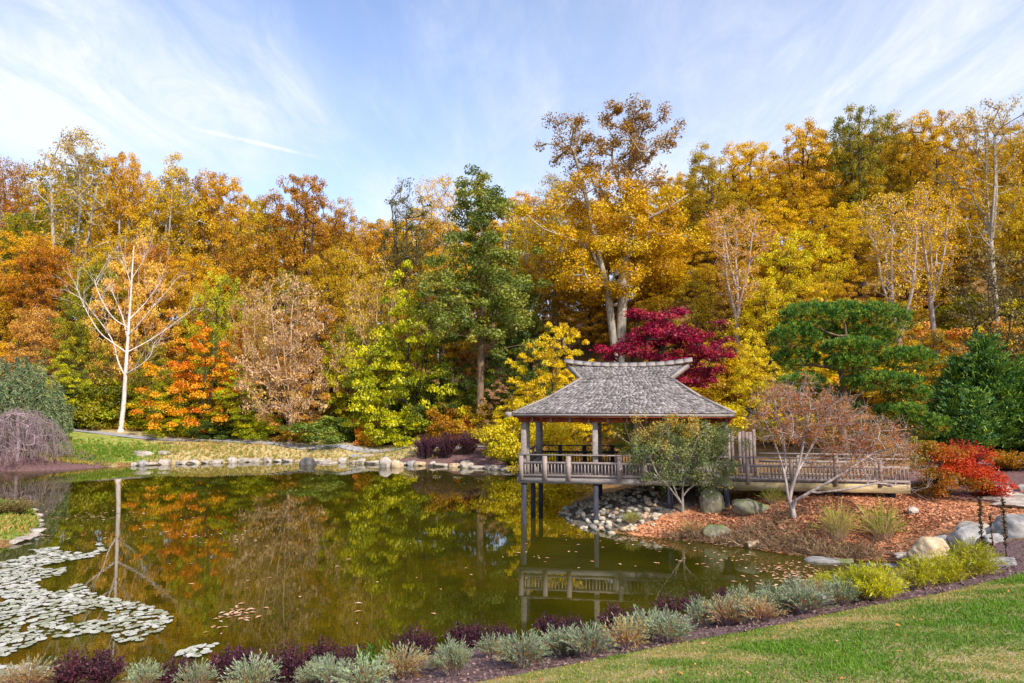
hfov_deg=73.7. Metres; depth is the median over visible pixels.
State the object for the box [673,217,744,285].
tree
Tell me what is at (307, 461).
stone
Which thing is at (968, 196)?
tree
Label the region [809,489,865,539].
reed clump
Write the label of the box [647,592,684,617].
barberry
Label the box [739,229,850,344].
tree
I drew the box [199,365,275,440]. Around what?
tree
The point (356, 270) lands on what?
tree
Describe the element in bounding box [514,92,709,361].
tulip tree
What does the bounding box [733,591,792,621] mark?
lavender
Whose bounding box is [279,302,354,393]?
tree
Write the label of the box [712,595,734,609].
lavender
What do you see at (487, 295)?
tree
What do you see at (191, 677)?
lavender
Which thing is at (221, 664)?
barberry
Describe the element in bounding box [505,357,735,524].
pavilion
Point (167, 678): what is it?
barberry
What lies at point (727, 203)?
tree
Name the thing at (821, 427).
half bare maple
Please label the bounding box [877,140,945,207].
tree
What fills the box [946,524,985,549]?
boulder
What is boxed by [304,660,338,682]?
lavender
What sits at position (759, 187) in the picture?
tree
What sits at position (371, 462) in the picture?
stone
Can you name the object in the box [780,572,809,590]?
lavender
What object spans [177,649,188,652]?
lily pad
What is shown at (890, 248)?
tree
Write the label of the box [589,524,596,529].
cobble
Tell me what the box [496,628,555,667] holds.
lavender
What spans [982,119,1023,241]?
tree
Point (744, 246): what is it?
tree
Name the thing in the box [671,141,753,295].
tree
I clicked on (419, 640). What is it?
barberry
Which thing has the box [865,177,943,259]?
tree
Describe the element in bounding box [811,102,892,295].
tree
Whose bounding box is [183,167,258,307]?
tree
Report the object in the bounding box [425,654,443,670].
lavender
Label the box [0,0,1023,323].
sky
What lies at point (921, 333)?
bush
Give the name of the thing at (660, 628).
lavender
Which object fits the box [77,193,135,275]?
tree
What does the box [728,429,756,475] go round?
board screen
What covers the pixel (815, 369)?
tree
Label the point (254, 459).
stone
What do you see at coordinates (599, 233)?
tree
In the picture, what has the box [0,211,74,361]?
tree
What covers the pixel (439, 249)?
tree
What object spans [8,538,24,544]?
stone
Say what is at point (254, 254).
tree
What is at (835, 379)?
bush
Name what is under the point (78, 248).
tree
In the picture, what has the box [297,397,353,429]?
bush
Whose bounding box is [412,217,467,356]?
tree
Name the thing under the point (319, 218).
tree
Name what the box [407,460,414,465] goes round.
stone
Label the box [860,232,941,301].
tree
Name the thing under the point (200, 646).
lily pad
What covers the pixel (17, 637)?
lily pad
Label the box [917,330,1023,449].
conifer
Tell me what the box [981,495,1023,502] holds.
stone step
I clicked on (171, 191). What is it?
tree
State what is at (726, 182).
tree
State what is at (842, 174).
tree
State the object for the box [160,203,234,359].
tree
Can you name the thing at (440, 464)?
stone
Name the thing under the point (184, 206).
tree
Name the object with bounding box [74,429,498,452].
path
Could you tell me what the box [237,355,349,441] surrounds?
tree
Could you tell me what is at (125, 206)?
tree
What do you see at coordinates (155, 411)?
bush
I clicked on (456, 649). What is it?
lavender
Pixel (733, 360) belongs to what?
bush
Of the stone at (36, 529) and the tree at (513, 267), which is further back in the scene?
the tree at (513, 267)
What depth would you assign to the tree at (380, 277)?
77.83 m
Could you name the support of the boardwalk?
on the leaf litter
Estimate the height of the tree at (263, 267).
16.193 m
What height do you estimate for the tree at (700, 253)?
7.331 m
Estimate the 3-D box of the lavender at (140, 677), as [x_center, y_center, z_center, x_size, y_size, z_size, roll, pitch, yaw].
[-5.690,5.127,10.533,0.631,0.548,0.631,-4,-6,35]
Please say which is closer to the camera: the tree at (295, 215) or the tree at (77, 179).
the tree at (295, 215)
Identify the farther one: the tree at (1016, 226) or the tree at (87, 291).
the tree at (87, 291)
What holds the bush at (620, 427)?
on the ground at (474, 457)
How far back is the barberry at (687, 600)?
15.28 m
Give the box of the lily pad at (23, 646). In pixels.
[18,644,31,647]
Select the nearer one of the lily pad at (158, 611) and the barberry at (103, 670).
the barberry at (103, 670)
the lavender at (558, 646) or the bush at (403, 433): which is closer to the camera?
the lavender at (558, 646)
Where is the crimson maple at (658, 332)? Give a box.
[575,305,736,461]
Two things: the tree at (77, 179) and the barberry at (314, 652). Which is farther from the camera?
the tree at (77, 179)
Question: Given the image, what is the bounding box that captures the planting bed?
[259,540,1023,682]
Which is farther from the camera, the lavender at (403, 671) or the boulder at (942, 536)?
the boulder at (942, 536)
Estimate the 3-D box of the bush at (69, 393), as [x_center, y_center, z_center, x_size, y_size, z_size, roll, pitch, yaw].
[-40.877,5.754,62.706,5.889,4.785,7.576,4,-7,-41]
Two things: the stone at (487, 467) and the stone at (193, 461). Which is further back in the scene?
the stone at (193, 461)
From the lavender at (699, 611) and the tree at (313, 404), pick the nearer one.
the lavender at (699, 611)
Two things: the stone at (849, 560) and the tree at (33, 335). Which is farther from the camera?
the tree at (33, 335)
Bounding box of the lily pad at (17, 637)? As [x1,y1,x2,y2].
[12,635,24,639]
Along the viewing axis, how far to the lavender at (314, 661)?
11.00 m
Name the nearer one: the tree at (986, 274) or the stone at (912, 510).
the stone at (912, 510)
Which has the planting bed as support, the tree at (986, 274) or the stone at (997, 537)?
the stone at (997, 537)
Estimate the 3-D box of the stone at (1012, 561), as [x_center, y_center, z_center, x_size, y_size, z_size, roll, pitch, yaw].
[9.216,4.223,12.866,0.602,0.259,0.357,-7,-3,10]
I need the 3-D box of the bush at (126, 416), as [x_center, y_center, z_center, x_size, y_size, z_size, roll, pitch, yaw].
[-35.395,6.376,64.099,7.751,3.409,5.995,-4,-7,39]
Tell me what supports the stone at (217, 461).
on the ground at (474, 457)
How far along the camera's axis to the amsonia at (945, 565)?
11.65 m
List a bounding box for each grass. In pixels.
[0,433,508,538]
[652,499,1006,568]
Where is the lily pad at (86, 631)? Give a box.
[80,629,91,632]
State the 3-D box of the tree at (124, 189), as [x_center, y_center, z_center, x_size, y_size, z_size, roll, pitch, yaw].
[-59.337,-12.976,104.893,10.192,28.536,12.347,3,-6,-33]
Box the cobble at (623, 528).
[619,526,626,530]
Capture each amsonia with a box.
[808,569,832,586]
[823,560,889,601]
[847,558,914,600]
[887,551,954,589]
[915,547,975,583]
[938,534,1008,577]
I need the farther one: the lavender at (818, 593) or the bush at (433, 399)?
the bush at (433, 399)
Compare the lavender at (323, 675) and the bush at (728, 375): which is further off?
the bush at (728, 375)
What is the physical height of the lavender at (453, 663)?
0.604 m
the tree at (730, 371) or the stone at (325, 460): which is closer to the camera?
the tree at (730, 371)
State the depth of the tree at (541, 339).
69.92 m
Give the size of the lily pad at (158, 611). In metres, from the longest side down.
0.225 x 0.222 x 0.031 m
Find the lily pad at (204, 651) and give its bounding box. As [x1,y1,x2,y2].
[200,650,211,653]
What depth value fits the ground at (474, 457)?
46.97 m
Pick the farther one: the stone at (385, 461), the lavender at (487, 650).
the stone at (385, 461)
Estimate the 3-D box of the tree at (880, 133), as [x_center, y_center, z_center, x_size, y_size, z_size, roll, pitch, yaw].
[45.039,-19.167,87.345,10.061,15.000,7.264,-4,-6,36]
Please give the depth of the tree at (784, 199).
76.51 m
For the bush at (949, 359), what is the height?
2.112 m
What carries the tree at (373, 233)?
on the ground at (474, 457)
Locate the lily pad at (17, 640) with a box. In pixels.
[10,638,22,642]
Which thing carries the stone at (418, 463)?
on the ground at (474, 457)
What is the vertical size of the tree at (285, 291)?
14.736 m
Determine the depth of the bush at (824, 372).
44.70 m
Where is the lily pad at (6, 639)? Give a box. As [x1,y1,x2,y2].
[0,638,11,641]
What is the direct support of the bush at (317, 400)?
on the ground at (474, 457)
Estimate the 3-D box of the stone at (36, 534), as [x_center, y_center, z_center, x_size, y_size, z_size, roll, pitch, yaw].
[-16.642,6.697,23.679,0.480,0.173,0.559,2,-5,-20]
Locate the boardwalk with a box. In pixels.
[729,453,910,498]
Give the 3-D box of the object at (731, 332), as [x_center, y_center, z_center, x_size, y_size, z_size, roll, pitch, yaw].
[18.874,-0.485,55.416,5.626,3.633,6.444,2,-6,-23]
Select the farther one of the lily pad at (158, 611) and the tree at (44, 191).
the tree at (44, 191)
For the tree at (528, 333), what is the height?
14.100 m
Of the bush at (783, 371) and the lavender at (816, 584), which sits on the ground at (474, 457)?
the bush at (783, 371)
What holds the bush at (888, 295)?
on the ground at (474, 457)
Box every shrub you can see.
[0,406,75,462]
[0,497,41,513]
[499,456,518,464]
[608,410,772,512]
[941,438,995,464]
[980,449,1023,470]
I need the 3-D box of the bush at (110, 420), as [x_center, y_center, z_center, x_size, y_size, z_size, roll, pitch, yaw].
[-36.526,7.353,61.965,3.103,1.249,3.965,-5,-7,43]
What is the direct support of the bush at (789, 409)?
on the ground at (474, 457)
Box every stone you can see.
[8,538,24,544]
[15,536,35,540]
[24,532,40,536]
[29,528,46,531]
[134,451,153,456]
[138,460,147,465]
[146,462,157,465]
[157,450,169,454]
[158,459,170,464]
[175,461,187,463]
[187,459,198,463]
[210,459,223,462]
[227,457,236,462]
[237,458,248,462]
[248,458,260,461]
[263,457,272,461]
[282,459,292,461]
[299,457,316,464]
[316,459,333,461]
[318,461,338,463]
[338,457,347,462]
[349,454,362,458]
[355,458,366,463]
[364,460,378,463]
[379,456,391,466]
[391,460,403,466]
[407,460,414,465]
[413,461,425,465]
[433,463,447,466]
[449,463,459,466]
[460,460,473,467]
[468,465,483,468]
[484,465,491,469]
[491,465,505,469]
[491,655,500,660]
[500,466,515,470]
[746,540,759,547]
[835,558,853,562]
[880,563,897,566]
[907,506,918,514]
[983,533,1003,544]
[987,557,1016,567]
[1017,484,1023,490]
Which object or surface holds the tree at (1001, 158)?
on the ground at (474, 457)
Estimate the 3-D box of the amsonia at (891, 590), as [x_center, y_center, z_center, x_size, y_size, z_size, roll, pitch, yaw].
[5.883,3.812,10.977,0.975,0.687,1.023,-1,-5,6]
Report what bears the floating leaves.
on the water
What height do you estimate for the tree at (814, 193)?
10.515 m
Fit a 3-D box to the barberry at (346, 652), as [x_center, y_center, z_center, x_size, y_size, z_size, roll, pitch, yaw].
[-2.538,5.089,10.864,0.749,0.518,0.610,-2,-5,21]
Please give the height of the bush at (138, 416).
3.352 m
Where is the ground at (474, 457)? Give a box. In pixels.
[0,245,1023,682]
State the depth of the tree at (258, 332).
62.58 m
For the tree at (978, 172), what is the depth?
76.58 m
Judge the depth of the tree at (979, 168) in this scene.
85.93 m
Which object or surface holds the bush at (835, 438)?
on the ground at (474, 457)
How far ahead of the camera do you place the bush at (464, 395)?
64.54 m
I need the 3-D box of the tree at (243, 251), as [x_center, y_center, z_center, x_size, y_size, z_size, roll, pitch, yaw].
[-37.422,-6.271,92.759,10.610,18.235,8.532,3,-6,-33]
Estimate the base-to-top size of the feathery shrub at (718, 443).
4.236 m
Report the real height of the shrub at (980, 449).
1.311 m
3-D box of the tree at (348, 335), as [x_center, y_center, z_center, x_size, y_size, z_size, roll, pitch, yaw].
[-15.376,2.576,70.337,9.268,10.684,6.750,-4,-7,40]
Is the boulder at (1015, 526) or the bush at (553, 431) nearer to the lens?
the boulder at (1015, 526)
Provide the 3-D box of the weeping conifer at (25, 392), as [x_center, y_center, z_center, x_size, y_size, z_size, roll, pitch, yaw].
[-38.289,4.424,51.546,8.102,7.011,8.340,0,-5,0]
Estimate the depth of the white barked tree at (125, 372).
60.80 m
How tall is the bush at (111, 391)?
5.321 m
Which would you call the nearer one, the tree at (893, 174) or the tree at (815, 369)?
the tree at (815, 369)
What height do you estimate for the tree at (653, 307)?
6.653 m
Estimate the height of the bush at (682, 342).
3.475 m
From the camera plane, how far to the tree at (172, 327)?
78.13 m
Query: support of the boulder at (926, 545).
on the planting bed
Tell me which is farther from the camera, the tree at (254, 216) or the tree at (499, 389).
the tree at (254, 216)
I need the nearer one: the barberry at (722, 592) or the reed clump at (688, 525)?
the barberry at (722, 592)
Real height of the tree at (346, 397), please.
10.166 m
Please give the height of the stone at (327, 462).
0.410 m
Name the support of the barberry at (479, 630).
on the planting bed
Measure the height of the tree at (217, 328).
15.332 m
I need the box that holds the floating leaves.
[45,483,836,633]
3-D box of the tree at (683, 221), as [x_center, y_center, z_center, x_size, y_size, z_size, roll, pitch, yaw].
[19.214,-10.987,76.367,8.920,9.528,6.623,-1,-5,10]
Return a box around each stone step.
[973,489,1023,495]
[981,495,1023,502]
[991,499,1023,507]
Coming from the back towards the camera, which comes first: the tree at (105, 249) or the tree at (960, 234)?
the tree at (105, 249)
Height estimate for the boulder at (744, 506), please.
0.698 m
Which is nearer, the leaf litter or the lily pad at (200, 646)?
the lily pad at (200, 646)
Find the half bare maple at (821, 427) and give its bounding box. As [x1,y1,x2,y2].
[737,359,939,518]
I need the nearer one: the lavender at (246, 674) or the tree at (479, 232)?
the lavender at (246, 674)
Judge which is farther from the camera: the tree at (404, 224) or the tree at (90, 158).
the tree at (404, 224)
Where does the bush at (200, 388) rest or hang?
on the ground at (474, 457)
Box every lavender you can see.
[0,654,62,682]
[123,656,168,682]
[170,657,219,682]
[217,650,283,682]
[291,661,322,682]
[298,660,326,673]
[302,653,337,669]
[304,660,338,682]
[312,655,352,682]
[317,651,338,665]
[330,652,396,682]
[374,640,435,679]
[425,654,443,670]
[432,632,475,676]
[437,639,471,656]
[472,632,510,656]
[490,641,518,662]
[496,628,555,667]
[534,622,584,657]
[558,619,619,657]
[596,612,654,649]
[619,604,668,640]
[640,603,697,643]
[654,609,680,626]
[682,594,718,628]
[693,599,717,624]
[694,593,751,625]
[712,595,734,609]
[725,583,755,608]
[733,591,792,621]
[750,586,800,614]
[755,580,778,596]
[776,579,839,613]
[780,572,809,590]
[797,587,824,599]
[801,577,830,591]
[820,574,862,605]
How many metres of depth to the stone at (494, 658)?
10.75 m
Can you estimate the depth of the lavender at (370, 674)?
9.41 m
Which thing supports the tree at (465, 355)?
on the ground at (474, 457)
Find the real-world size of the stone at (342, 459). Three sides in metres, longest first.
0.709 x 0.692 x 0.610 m
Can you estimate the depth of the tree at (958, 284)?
56.81 m
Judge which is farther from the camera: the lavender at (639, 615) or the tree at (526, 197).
the tree at (526, 197)
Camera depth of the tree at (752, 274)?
57.58 m
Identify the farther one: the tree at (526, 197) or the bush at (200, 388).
the tree at (526, 197)
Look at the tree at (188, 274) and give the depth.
73.13 m
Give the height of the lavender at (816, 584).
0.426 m
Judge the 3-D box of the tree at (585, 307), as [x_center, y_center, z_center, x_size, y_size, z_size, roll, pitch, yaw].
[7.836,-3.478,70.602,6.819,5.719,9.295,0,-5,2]
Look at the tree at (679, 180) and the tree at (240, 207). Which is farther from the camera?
the tree at (240, 207)
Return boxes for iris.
[341,637,413,677]
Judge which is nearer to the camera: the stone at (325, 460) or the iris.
the iris
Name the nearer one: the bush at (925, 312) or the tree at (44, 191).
the bush at (925, 312)
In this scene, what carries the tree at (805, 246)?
on the ground at (474, 457)
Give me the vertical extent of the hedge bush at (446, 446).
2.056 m
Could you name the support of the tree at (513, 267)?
on the ground at (474, 457)
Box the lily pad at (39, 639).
[35,636,46,640]
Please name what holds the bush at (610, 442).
on the ground at (474, 457)
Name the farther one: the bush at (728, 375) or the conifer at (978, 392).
the bush at (728, 375)
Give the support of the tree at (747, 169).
on the ground at (474, 457)
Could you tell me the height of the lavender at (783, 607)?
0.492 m
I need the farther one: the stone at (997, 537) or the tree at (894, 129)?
the tree at (894, 129)
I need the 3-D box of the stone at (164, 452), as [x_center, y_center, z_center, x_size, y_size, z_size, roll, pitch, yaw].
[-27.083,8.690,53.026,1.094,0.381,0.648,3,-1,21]
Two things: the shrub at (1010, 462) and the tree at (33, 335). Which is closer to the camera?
the shrub at (1010, 462)
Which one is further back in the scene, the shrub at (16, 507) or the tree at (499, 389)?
the tree at (499, 389)
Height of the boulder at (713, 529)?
0.599 m
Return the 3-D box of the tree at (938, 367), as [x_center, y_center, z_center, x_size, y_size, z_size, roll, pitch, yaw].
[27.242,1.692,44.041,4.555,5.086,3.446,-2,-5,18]
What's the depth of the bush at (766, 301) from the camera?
56.51 m
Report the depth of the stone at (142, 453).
52.31 m
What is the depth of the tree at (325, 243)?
91.71 m
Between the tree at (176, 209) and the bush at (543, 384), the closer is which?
the bush at (543, 384)
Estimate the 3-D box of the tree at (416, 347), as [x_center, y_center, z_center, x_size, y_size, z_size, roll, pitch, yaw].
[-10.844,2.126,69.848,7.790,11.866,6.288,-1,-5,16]
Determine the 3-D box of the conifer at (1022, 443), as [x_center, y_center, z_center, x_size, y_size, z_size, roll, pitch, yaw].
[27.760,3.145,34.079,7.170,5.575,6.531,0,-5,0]
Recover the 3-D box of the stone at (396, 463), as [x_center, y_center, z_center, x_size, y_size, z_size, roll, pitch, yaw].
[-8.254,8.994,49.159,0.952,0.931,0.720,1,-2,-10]
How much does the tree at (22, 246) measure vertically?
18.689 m
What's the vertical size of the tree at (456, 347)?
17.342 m
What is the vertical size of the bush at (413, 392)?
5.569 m
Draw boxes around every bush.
[47,380,101,422]
[64,375,129,429]
[68,379,148,424]
[71,400,99,427]
[85,417,126,428]
[103,392,148,424]
[115,386,173,421]
[118,397,160,429]
[125,396,207,431]
[143,413,208,437]
[164,370,230,417]
[167,375,236,430]
[183,415,246,439]
[230,380,288,426]
[232,410,282,439]
[233,382,312,428]
[269,420,310,441]
[276,415,357,444]
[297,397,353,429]
[308,398,337,421]
[352,398,408,445]
[352,414,380,446]
[359,382,395,411]
[361,411,447,447]
[393,385,421,413]
[411,433,438,458]
[415,402,462,440]
[418,394,453,420]
[432,431,459,457]
[450,383,494,413]
[450,414,477,441]
[452,377,518,413]
[453,430,481,453]
[455,399,504,438]
[469,416,535,460]
[500,375,565,400]
[506,422,588,474]
[571,435,620,461]
[588,423,664,459]
[639,325,722,354]
[672,402,751,437]
[687,376,746,405]
[690,386,729,403]
[699,353,773,396]
[706,361,766,400]
[708,376,744,404]
[712,316,765,340]
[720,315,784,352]
[721,301,779,325]
[731,419,800,445]
[741,364,824,415]
[751,289,815,328]
[755,379,818,413]
[774,418,839,447]
[786,352,849,389]
[818,351,922,395]
[823,429,895,449]
[827,287,871,303]
[846,347,915,396]
[857,364,942,411]
[865,279,957,307]
[867,391,923,415]
[869,278,933,306]
[875,297,890,317]
[887,321,972,365]
[893,436,935,461]
[897,301,936,322]
[910,292,1023,331]
[925,278,986,307]
[931,350,969,371]
[941,317,973,330]
[943,319,1022,350]
[958,316,1023,351]
[972,298,1023,327]
[987,295,1023,315]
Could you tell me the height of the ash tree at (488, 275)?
22.936 m
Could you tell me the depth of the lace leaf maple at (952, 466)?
24.19 m
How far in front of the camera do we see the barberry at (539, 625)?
13.04 m
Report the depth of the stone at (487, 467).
47.34 m
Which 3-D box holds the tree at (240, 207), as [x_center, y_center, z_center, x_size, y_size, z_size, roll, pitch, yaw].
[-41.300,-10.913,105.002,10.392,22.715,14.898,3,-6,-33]
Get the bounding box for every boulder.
[699,487,724,513]
[702,524,730,537]
[732,499,769,515]
[803,556,840,562]
[893,552,906,558]
[905,536,950,564]
[934,535,946,538]
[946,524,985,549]
[956,521,989,528]
[985,514,1023,540]
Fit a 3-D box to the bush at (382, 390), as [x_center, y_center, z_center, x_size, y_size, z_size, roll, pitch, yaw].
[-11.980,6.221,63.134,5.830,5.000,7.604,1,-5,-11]
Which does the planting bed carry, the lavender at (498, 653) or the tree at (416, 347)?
the lavender at (498, 653)
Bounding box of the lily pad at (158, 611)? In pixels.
[153,609,163,613]
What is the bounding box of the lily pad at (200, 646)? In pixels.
[195,643,205,647]
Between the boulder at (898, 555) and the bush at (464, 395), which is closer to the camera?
the boulder at (898, 555)
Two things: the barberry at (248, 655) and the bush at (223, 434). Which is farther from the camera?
the bush at (223, 434)
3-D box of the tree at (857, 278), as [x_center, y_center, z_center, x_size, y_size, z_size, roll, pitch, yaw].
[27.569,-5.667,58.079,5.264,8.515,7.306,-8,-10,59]
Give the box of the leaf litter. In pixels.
[603,485,1023,571]
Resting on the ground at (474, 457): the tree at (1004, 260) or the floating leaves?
the tree at (1004, 260)
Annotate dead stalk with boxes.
[977,497,985,552]
[987,513,994,555]
[1000,497,1008,556]
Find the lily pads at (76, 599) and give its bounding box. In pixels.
[0,543,144,607]
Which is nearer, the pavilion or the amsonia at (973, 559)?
the amsonia at (973, 559)
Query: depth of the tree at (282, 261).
104.51 m
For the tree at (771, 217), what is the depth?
60.39 m
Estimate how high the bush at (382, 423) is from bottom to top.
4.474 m
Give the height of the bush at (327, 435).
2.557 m
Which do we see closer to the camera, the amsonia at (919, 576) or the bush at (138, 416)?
the amsonia at (919, 576)
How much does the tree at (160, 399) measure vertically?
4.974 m
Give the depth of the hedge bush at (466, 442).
50.75 m
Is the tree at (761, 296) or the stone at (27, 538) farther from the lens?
the tree at (761, 296)
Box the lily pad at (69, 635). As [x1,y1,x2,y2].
[63,633,74,636]
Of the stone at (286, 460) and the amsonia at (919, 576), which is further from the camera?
the stone at (286, 460)
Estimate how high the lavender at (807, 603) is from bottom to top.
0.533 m
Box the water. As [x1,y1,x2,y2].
[0,462,901,680]
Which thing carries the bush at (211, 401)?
on the ground at (474, 457)
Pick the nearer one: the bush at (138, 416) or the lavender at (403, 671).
the lavender at (403, 671)
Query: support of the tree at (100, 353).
on the ground at (474, 457)
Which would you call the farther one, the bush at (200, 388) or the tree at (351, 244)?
the tree at (351, 244)
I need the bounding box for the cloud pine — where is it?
[764,297,955,463]
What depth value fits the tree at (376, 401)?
56.84 m
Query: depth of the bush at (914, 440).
31.51 m
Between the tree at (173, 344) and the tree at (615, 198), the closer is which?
the tree at (173, 344)
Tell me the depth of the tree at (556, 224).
92.93 m
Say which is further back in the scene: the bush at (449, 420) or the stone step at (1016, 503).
the bush at (449, 420)
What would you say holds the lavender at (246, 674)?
on the planting bed
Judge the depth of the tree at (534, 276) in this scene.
78.12 m
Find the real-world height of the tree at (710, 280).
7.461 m
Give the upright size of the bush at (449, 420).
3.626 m
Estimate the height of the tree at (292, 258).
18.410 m
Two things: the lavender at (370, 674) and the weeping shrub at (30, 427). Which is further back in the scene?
the weeping shrub at (30, 427)
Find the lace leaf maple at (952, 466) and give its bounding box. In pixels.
[880,440,1022,497]
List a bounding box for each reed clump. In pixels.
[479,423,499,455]
[617,508,643,523]
[675,518,705,532]
[753,481,786,504]
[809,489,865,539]
[849,495,917,540]
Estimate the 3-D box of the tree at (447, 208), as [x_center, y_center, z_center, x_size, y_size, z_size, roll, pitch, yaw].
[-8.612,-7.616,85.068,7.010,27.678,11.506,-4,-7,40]
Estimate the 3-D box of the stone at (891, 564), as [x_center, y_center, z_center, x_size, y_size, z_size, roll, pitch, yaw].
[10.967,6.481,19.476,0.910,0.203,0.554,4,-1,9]
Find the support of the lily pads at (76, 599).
on the water
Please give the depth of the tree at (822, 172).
86.69 m
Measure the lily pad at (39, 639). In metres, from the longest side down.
0.206 x 0.205 x 0.015 m
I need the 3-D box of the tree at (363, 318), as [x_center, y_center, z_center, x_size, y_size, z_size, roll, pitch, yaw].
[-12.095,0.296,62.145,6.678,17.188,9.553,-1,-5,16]
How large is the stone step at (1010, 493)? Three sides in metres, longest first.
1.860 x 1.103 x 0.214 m
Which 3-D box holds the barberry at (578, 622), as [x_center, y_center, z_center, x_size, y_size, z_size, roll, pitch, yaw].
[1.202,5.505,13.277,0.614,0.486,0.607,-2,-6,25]
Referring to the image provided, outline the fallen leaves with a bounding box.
[519,579,1013,682]
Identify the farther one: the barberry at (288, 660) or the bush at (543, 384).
the bush at (543, 384)
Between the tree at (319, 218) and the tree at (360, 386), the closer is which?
the tree at (360, 386)
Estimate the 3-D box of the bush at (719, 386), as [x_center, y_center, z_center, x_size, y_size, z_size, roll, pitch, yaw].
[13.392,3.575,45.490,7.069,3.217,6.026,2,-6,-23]
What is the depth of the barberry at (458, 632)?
12.94 m
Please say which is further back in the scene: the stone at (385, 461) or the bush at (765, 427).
the stone at (385, 461)
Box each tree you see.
[0,156,40,270]
[0,183,61,270]
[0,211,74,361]
[0,230,69,359]
[0,242,82,380]
[0,270,20,342]
[0,271,38,367]
[0,307,82,380]
[0,342,32,376]
[2,203,64,355]
[12,166,82,336]
[17,126,117,377]
[24,190,100,357]
[29,300,110,391]
[39,162,128,256]
[42,350,101,425]
[43,260,142,391]
[49,241,146,352]
[51,229,124,379]
[53,223,207,431]
[59,342,135,412]
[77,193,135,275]
[82,235,182,393]
[92,151,161,371]
[92,168,156,317]
[104,199,174,349]
[104,269,190,383]
[108,152,220,376]
[112,242,180,377]
[115,334,187,418]
[129,321,256,436]
[133,381,199,434]
[142,189,201,312]
[143,252,229,392]
[153,254,235,373]
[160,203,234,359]
[166,281,236,374]
[172,203,234,295]
[180,270,251,416]
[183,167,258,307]
[199,255,272,368]
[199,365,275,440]
[211,325,265,402]
[212,230,262,319]
[216,222,284,362]
[218,200,280,265]
[221,269,274,404]
[227,270,350,442]
[227,312,304,382]
[228,194,286,368]
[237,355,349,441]
[252,227,308,323]
[258,268,309,387]
[260,174,349,377]
[267,229,323,360]
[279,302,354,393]
[286,221,369,341]
[296,213,337,338]
[296,244,373,394]
[311,197,372,320]
[312,256,378,389]
[318,316,386,381]
[318,324,377,416]
[326,252,415,406]
[340,334,423,446]
[342,259,468,436]
[347,259,401,364]
[348,220,402,363]
[353,259,427,359]
[356,177,443,370]
[356,218,419,314]
[371,233,435,334]
[377,307,437,384]
[379,206,443,345]
[390,340,488,435]
[400,251,479,386]
[410,163,552,434]
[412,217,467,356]
[414,174,479,378]
[424,221,469,271]
[424,243,477,381]
[448,300,493,397]
[458,217,508,342]
[467,235,516,363]
[469,340,542,421]
[475,379,518,442]
[484,271,555,401]
[486,189,545,254]
[486,222,553,279]
[490,256,538,359]
[492,372,546,438]
[495,210,545,359]
[495,282,566,376]
[505,319,594,446]
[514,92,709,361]
[516,172,582,358]
[521,244,594,376]
[522,200,576,256]
[523,246,596,350]
[527,208,578,322]
[556,369,612,444]
[559,287,616,361]
[560,198,614,270]
[561,280,606,324]
[565,253,650,319]
[570,203,621,326]
[602,196,653,302]
[626,293,681,349]
[631,246,691,319]
[632,236,699,296]
[637,190,695,224]
[645,172,710,288]
[659,228,719,296]
[659,270,734,362]
[660,203,706,280]
[667,263,727,328]
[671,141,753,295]
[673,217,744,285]
[687,342,766,392]
[688,229,765,281]
[701,202,778,355]
[704,167,748,231]
[704,180,761,243]
[718,140,782,278]
[718,261,780,315]
[720,175,791,246]
[720,277,810,374]
[724,328,784,427]
[728,198,820,280]
[731,221,781,289]
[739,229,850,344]
[742,174,787,212]
[754,229,839,299]
[756,176,829,249]
[757,155,814,214]
[767,117,848,270]
[772,358,832,421]
[786,182,855,283]
[790,270,861,383]
[794,152,862,221]
[797,139,868,239]
[801,201,880,296]
[807,226,876,322]
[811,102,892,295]
[830,171,897,286]
[835,129,901,185]
[850,146,934,232]
[850,191,932,358]
[850,297,930,372]
[858,109,951,275]
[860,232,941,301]
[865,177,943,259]
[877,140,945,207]
[884,135,961,240]
[892,179,966,383]
[894,109,976,258]
[896,328,961,384]
[903,211,997,303]
[904,245,1023,374]
[916,234,998,303]
[923,94,1023,341]
[928,151,992,237]
[935,185,998,280]
[945,141,1013,226]
[957,186,1023,313]
[967,144,1022,230]
[971,190,1023,274]
[973,140,1023,229]
[979,235,1022,292]
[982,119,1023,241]
[990,277,1023,357]
[1009,240,1023,302]
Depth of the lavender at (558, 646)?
10.11 m
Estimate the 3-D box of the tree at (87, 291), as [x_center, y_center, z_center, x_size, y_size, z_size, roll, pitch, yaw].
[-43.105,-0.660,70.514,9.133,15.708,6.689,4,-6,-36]
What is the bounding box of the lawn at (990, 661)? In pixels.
[475,574,1023,682]
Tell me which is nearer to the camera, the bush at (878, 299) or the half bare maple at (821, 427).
the half bare maple at (821, 427)
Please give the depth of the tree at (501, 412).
52.62 m
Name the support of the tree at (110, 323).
on the ground at (474, 457)
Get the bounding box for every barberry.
[43,648,92,682]
[70,646,128,682]
[149,652,194,682]
[207,642,256,681]
[225,643,263,678]
[260,638,312,682]
[303,634,345,665]
[333,643,369,676]
[390,622,436,657]
[415,629,442,654]
[442,620,482,648]
[461,619,495,647]
[490,622,516,640]
[531,611,565,636]
[561,612,587,633]
[597,602,625,628]
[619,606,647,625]
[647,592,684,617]
[677,590,705,611]
[711,587,733,601]
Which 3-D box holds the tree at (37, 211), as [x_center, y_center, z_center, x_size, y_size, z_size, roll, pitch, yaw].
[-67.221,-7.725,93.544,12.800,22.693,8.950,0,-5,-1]
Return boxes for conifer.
[0,353,76,442]
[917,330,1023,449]
[1004,407,1023,449]

